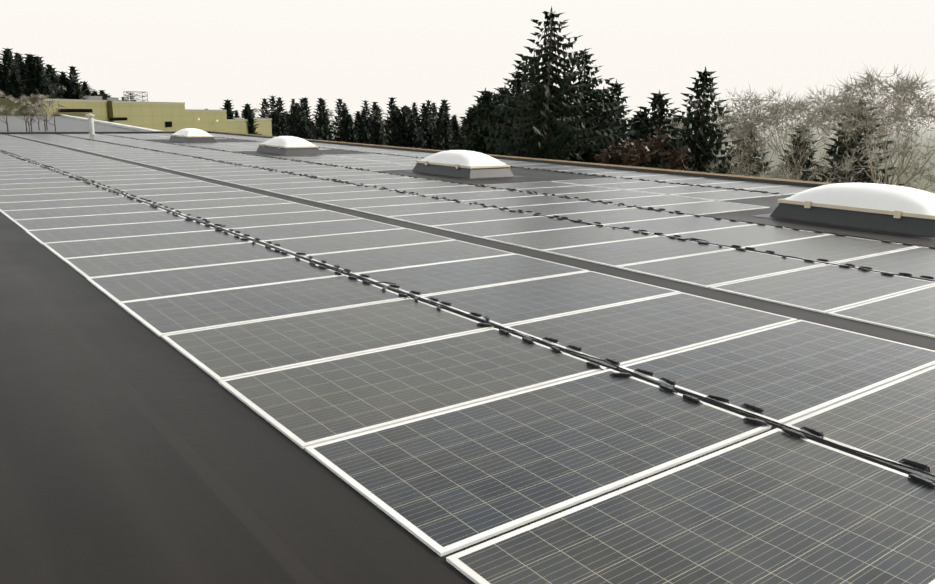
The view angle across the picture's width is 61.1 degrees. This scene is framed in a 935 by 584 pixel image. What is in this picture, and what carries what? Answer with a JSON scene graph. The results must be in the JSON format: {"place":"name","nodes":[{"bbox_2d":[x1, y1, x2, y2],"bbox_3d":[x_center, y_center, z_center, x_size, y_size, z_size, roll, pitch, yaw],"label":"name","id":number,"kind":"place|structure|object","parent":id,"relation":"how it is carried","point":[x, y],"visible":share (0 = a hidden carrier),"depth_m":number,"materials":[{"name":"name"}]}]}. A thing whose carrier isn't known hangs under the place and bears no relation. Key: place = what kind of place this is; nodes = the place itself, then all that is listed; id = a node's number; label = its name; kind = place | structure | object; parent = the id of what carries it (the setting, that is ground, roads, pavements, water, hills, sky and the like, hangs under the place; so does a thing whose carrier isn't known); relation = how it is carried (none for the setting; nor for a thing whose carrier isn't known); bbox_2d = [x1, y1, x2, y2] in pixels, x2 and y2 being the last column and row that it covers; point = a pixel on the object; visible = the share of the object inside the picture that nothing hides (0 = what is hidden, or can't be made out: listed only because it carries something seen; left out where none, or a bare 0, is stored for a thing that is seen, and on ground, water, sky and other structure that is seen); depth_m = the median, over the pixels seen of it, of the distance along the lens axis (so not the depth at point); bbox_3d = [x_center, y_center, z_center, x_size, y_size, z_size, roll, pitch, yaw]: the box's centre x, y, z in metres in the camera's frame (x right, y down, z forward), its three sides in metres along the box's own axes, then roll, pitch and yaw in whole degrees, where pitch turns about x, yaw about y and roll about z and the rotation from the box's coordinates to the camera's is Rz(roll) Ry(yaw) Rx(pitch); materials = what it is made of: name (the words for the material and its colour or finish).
{"place":"outdoors","nodes":[
{"label":"outdoors","id":0,"kind":"place"},
{"bbox_2d":[0,115,138,131],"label":"yard pavement","id":1,"kind":"structure","parent":0,"point":[62,124],"depth_m":51.24,"materials":[{"name":"grey concrete"}]},
{"bbox_2d":[0,91,65,131],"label":"bare trees","id":2,"kind":"object","parent":1,"relation":"on","point":[41,110],"visible":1,"depth_m":40.85,"materials":[{"name":"grey plant"}]},
{"bbox_2d":[60,114,160,130],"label":"yard kerb","id":3,"kind":"structure","parent":1,"relation":"on","point":[136,128],"depth_m":52.95,"materials":[{"name":"white concrete"}]},
{"bbox_2d":[0,133,934,583],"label":"roof membrane","id":4,"kind":"object","parent":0,"point":[134,451],"depth_m":3.17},
{"bbox_2d":[85,113,94,134],"bbox_3d":[-17.690,-7.893,37.181,0.440,0.980,0.440,-9,16,-36],"label":"vent pipe","id":5,"kind":"object","parent":4,"relation":"on","point":[91,126],"visible":0.96,"depth_m":37.10,"materials":[{"name":"white metal"}]},
{"bbox_2d":[164,128,215,142],"bbox_3d":[-11.023,-6.285,31.650,1.560,0.515,2.560,-9,16,-36],"label":"skylight","id":6,"kind":"object","parent":4,"relation":"on","point":[189,135],"visible":1,"depth_m":30.99,"materials":[{"name":"beige plastic"}]},
{"bbox_2d":[250,136,327,155],"bbox_3d":[-5.575,-4.577,24.564,1.560,0.515,2.560,-9,16,-36],"label":"skylight","id":7,"kind":"object","parent":4,"relation":"on","point":[285,145],"visible":1,"depth_m":23.94,"materials":[{"name":"beige plastic"}]},
{"bbox_2d":[406,150,524,178],"bbox_3d":[-0.127,-2.869,17.478,1.560,0.515,2.560,-9,16,-36],"label":"skylight","id":8,"kind":"object","parent":4,"relation":"on","point":[463,164],"visible":1,"depth_m":16.89,"materials":[{"name":"beige plastic"}]},
{"bbox_2d":[0,133,934,583],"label":"solar panels","id":9,"kind":"object","parent":4,"relation":"on","point":[440,431],"visible":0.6,"depth_m":4.68,"materials":[{"name":"black"}]},
{"bbox_2d":[0,133,934,487],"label":"cable connectors","id":10,"kind":"object","parent":9,"relation":"on","point":[754,419],"visible":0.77,"depth_m":6.91,"materials":[{"name":"black plastic"}]},
{"bbox_2d":[0,131,934,193],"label":"roof edge","id":11,"kind":"object","parent":4,"relation":"on","point":[711,175],"visible":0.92,"depth_m":20.46,"materials":[{"name":"grey metal"}]},
{"bbox_2d":[752,183,934,238],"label":"skylight","id":12,"kind":"object","parent":4,"relation":"on","point":[894,209],"visible":1,"depth_m":10.02,"materials":[{"name":"beige plastic"}]},
{"bbox_2d":[0,0,934,119],"label":"sky","id":13,"kind":"structure","parent":0,"point":[200,54],"materials":[{"name":"white"}]},
{"bbox_2d":[199,109,934,191],"bbox_3d":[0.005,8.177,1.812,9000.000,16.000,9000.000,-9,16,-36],"label":"ground","id":14,"kind":"structure","parent":0,"point":[775,158],"depth_m":374.99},
{"bbox_2d":[0,48,85,99],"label":"conifer trees","id":15,"kind":"object","parent":14,"relation":"on","point":[15,82],"visible":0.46,"depth_m":185.19,"materials":[{"name":"green plant"}]},
{"bbox_2d":[0,71,97,92],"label":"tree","id":16,"kind":"object","parent":14,"relation":"on","point":[65,87],"visible":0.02,"depth_m":208.31,"materials":[{"name":"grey plant"}]},
{"bbox_2d":[24,68,136,100],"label":"conifer trees","id":17,"kind":"object","parent":14,"relation":"on","point":[85,86],"visible":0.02,"depth_m":215.23,"materials":[{"name":"green plant"}]},
{"bbox_2d":[0,96,271,135],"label":"olive building","id":18,"kind":"structure","parent":14,"relation":"on","point":[169,116],"depth_m":105.54,"materials":[{"name":"yellow paint"}]},
{"bbox_2d":[123,91,147,100],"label":"rooftop equipment","id":19,"kind":"object","parent":18,"relation":"on","point":[128,99],"visible":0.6,"depth_m":114.36,"materials":[{"name":"grey metal"}]},
{"bbox_2d":[221,99,237,121],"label":"fir tree","id":20,"kind":"object","parent":14,"relation":"on","point":[227,105],"visible":0.17,"depth_m":139.80,"materials":[{"name":"green plant"}]},
{"bbox_2d":[206,109,254,117],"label":"conifers","id":21,"kind":"object","parent":14,"relation":"on","point":[236,114],"visible":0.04,"depth_m":429.14,"materials":[{"name":"green plant"}]},
{"bbox_2d":[240,103,261,134],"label":"fir tree","id":22,"kind":"object","parent":14,"relation":"on","point":[250,117],"visible":0.25,"depth_m":145.77,"materials":[{"name":"green plant"}]},
{"bbox_2d":[253,105,438,137],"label":"conifer trees","id":23,"kind":"object","parent":14,"relation":"on","point":[256,110],"visible":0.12,"depth_m":297.55,"materials":[{"name":"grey plant"}]},
{"bbox_2d":[257,95,476,150],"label":"conifer trees","id":24,"kind":"object","parent":14,"relation":"on","point":[406,126],"visible":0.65,"depth_m":246.07,"materials":[{"name":"green plant"}]},
{"bbox_2d":[452,106,480,149],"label":"spruce tree","id":25,"kind":"object","parent":14,"relation":"on","point":[465,125],"visible":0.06,"depth_m":53.56,"materials":[{"name":"green plant"}]},
{"bbox_2d":[455,91,503,148],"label":"spruce tree","id":26,"kind":"object","parent":14,"relation":"on","point":[492,100],"visible":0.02,"depth_m":48.49,"materials":[{"name":"green plant"}]},
{"bbox_2d":[450,87,509,155],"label":"spruce tree","id":27,"kind":"object","parent":14,"relation":"on","point":[484,102],"visible":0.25,"depth_m":44.66,"materials":[{"name":"green plant"}]},
{"bbox_2d":[492,86,514,104],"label":"spruce tree","id":28,"kind":"object","parent":14,"relation":"on","point":[504,88],"depth_m":55.99,"materials":[{"name":"green plant"}]},
{"bbox_2d":[474,70,540,156],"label":"spruce tree","id":29,"kind":"object","parent":14,"relation":"on","point":[516,87],"visible":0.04,"depth_m":45.35,"materials":[{"name":"green plant"}]},
{"bbox_2d":[509,52,565,128],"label":"spruce tree","id":30,"kind":"object","parent":14,"relation":"on","point":[538,81],"visible":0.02,"depth_m":49.81,"materials":[{"name":"green plant"}]},
{"bbox_2d":[478,5,622,163],"bbox_3d":[4.333,-7.355,41.722,12.399,14.640,13.100,5,14,17],"label":"spruce tree","id":31,"kind":"object","parent":14,"relation":"on","point":[556,135],"visible":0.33,"depth_m":40.04,"materials":[{"name":"green plant"}]},
{"bbox_2d":[529,51,638,165],"bbox_3d":[5.804,-6.796,43.979,12.530,13.054,11.598,-9,16,-36],"label":"spruce tree","id":32,"kind":"object","parent":14,"relation":"on","point":[602,115],"visible":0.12,"depth_m":42.86,"materials":[{"name":"green plant"}]},
{"bbox_2d":[590,87,631,138],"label":"spruce tree","id":33,"kind":"object","parent":14,"relation":"on","point":[603,102],"depth_m":53.49,"materials":[{"name":"green plant"}]},
{"bbox_2d":[593,79,637,162],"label":"spruce tree","id":34,"kind":"object","parent":14,"relation":"on","point":[614,97],"visible":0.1,"depth_m":46.72,"materials":[{"name":"green plant"}]},
{"bbox_2d":[592,139,646,166],"bbox_3d":[7.029,-4.014,39.311,6.005,7.180,4.183,-9,16,-36],"label":"shrub","id":35,"kind":"object","parent":14,"relation":"on","point":[608,155],"visible":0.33,"depth_m":37.74,"materials":[{"name":"brown plant"}]},
{"bbox_2d":[621,109,649,140],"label":"spruce tree","id":36,"kind":"object","parent":14,"relation":"on","point":[634,126],"visible":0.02,"depth_m":52.43,"materials":[{"name":"green plant"}]},
{"bbox_2d":[619,90,687,167],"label":"spruce tree","id":37,"kind":"object","parent":14,"relation":"on","point":[660,103],"visible":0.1,"depth_m":44.49,"materials":[{"name":"green plant"}]},
{"bbox_2d":[620,114,693,149],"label":"conifers","id":38,"kind":"object","parent":14,"relation":"on","point":[667,130],"depth_m":217.82,"materials":[{"name":"green plant"}]},
{"bbox_2d":[619,127,694,170],"bbox_3d":[7.665,-3.639,36.405,4.919,7.767,4.613,-9,16,-36],"label":"shrub","id":39,"kind":"object","parent":14,"relation":"on","point":[679,159],"visible":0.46,"depth_m":35.37,"materials":[{"name":"brown plant"}]},
{"bbox_2d":[651,67,743,174],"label":"spruce tree","id":40,"kind":"object","parent":14,"relation":"on","point":[698,144],"visible":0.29,"depth_m":38.25,"materials":[{"name":"green plant"}]},
{"bbox_2d":[679,110,763,175],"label":"birch tree","id":41,"kind":"object","parent":14,"relation":"on","point":[755,166],"visible":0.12,"depth_m":49.30,"materials":[{"name":"grey plant"}]},
{"bbox_2d":[658,80,799,175],"bbox_3d":[12.235,-5.115,38.154,7.154,9.994,6.820,-9,16,-36],"label":"birch tree","id":42,"kind":"object","parent":14,"relation":"on","point":[756,114],"visible":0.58,"depth_m":37.03,"materials":[{"name":"grey plant"}]},
{"bbox_2d":[681,92,783,177],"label":"birch tree","id":43,"kind":"object","parent":14,"relation":"on","point":[761,144],"visible":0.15,"depth_m":40.24,"materials":[{"name":"grey plant"}]},
{"bbox_2d":[724,122,772,176],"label":"spruce tree","id":44,"kind":"object","parent":14,"relation":"on","point":[753,161],"visible":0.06,"depth_m":55.57,"materials":[{"name":"green plant"}]},
{"bbox_2d":[709,104,815,176],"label":"birch tree","id":45,"kind":"object","parent":14,"relation":"on","point":[771,143],"visible":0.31,"depth_m":49.13,"materials":[{"name":"grey plant"}]},
{"bbox_2d":[712,95,838,176],"bbox_3d":[16.678,-6.134,43.710,9.266,9.621,8.395,-7,15,-30],"label":"birch tree","id":46,"kind":"object","parent":14,"relation":"on","point":[790,105],"visible":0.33,"depth_m":42.00,"materials":[{"name":"grey plant"}]},
{"bbox_2d":[776,126,824,181],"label":"spruce tree","id":47,"kind":"object","parent":14,"relation":"on","point":[808,163],"visible":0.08,"depth_m":56.18,"materials":[{"name":"green plant"}]},
{"bbox_2d":[718,85,889,183],"bbox_3d":[16.577,-5.373,39.592,7.305,9.979,10.007,-9,16,-36],"label":"birch tree","id":48,"kind":"object","parent":14,"relation":"on","point":[809,98],"visible":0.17,"depth_m":39.42,"materials":[{"name":"grey plant"}]},
{"bbox_2d":[739,86,882,182],"bbox_3d":[16.061,-4.854,37.096,7.547,10.070,9.279,1,13,-1],"label":"birch tree","id":49,"kind":"object","parent":14,"relation":"on","point":[801,111],"visible":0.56,"depth_m":35.79,"materials":[{"name":"grey plant"}]},
{"bbox_2d":[755,80,915,182],"bbox_3d":[14.879,-4.352,34.863,7.255,10.056,8.568,13,18,43],"label":"birch tree","id":50,"kind":"object","parent":14,"relation":"on","point":[823,169],"visible":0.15,"depth_m":33.25,"materials":[{"name":"grey plant"}]},
{"bbox_2d":[804,109,879,180],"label":"birch tree","id":51,"kind":"object","parent":14,"relation":"on","point":[828,142],"visible":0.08,"depth_m":48.96,"materials":[{"name":"grey plant"}]},
{"bbox_2d":[750,67,934,190],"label":"birch tree","id":52,"kind":"object","parent":14,"relation":"on","point":[771,175],"visible":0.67,"depth_m":28.52,"materials":[{"name":"grey plant"}]},
{"bbox_2d":[811,99,903,185],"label":"spruce tree","id":53,"kind":"object","parent":14,"relation":"on","point":[838,156],"visible":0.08,"depth_m":34.40,"materials":[{"name":"green plant"}]},
{"bbox_2d":[803,93,921,186],"bbox_3d":[20.136,-5.381,40.229,4.881,9.813,10.131,4,13,13],"label":"birch tree","id":54,"kind":"object","parent":14,"relation":"on","point":[905,172],"visible":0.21,"depth_m":38.60,"materials":[{"name":"grey plant"}]},
{"bbox_2d":[791,101,934,188],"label":"birch tree","id":55,"kind":"object","parent":14,"relation":"on","point":[811,127],"visible":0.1,"depth_m":44.10,"materials":[{"name":"grey plant"}]},
{"bbox_2d":[802,64,934,185],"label":"birch tree","id":56,"kind":"object","parent":14,"relation":"on","point":[848,87],"visible":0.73,"depth_m":29.43,"materials":[{"name":"grey plant"}]},
{"bbox_2d":[825,83,934,189],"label":"birch tree","id":57,"kind":"object","parent":14,"relation":"on","point":[921,174],"visible":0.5,"depth_m":36.18,"materials":[{"name":"grey plant"}]},
{"bbox_2d":[649,110,735,147],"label":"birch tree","id":58,"kind":"object","parent":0,"point":[682,123],"visible":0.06,"depth_m":54.09,"materials":[{"name":"grey plant"}]}
]}

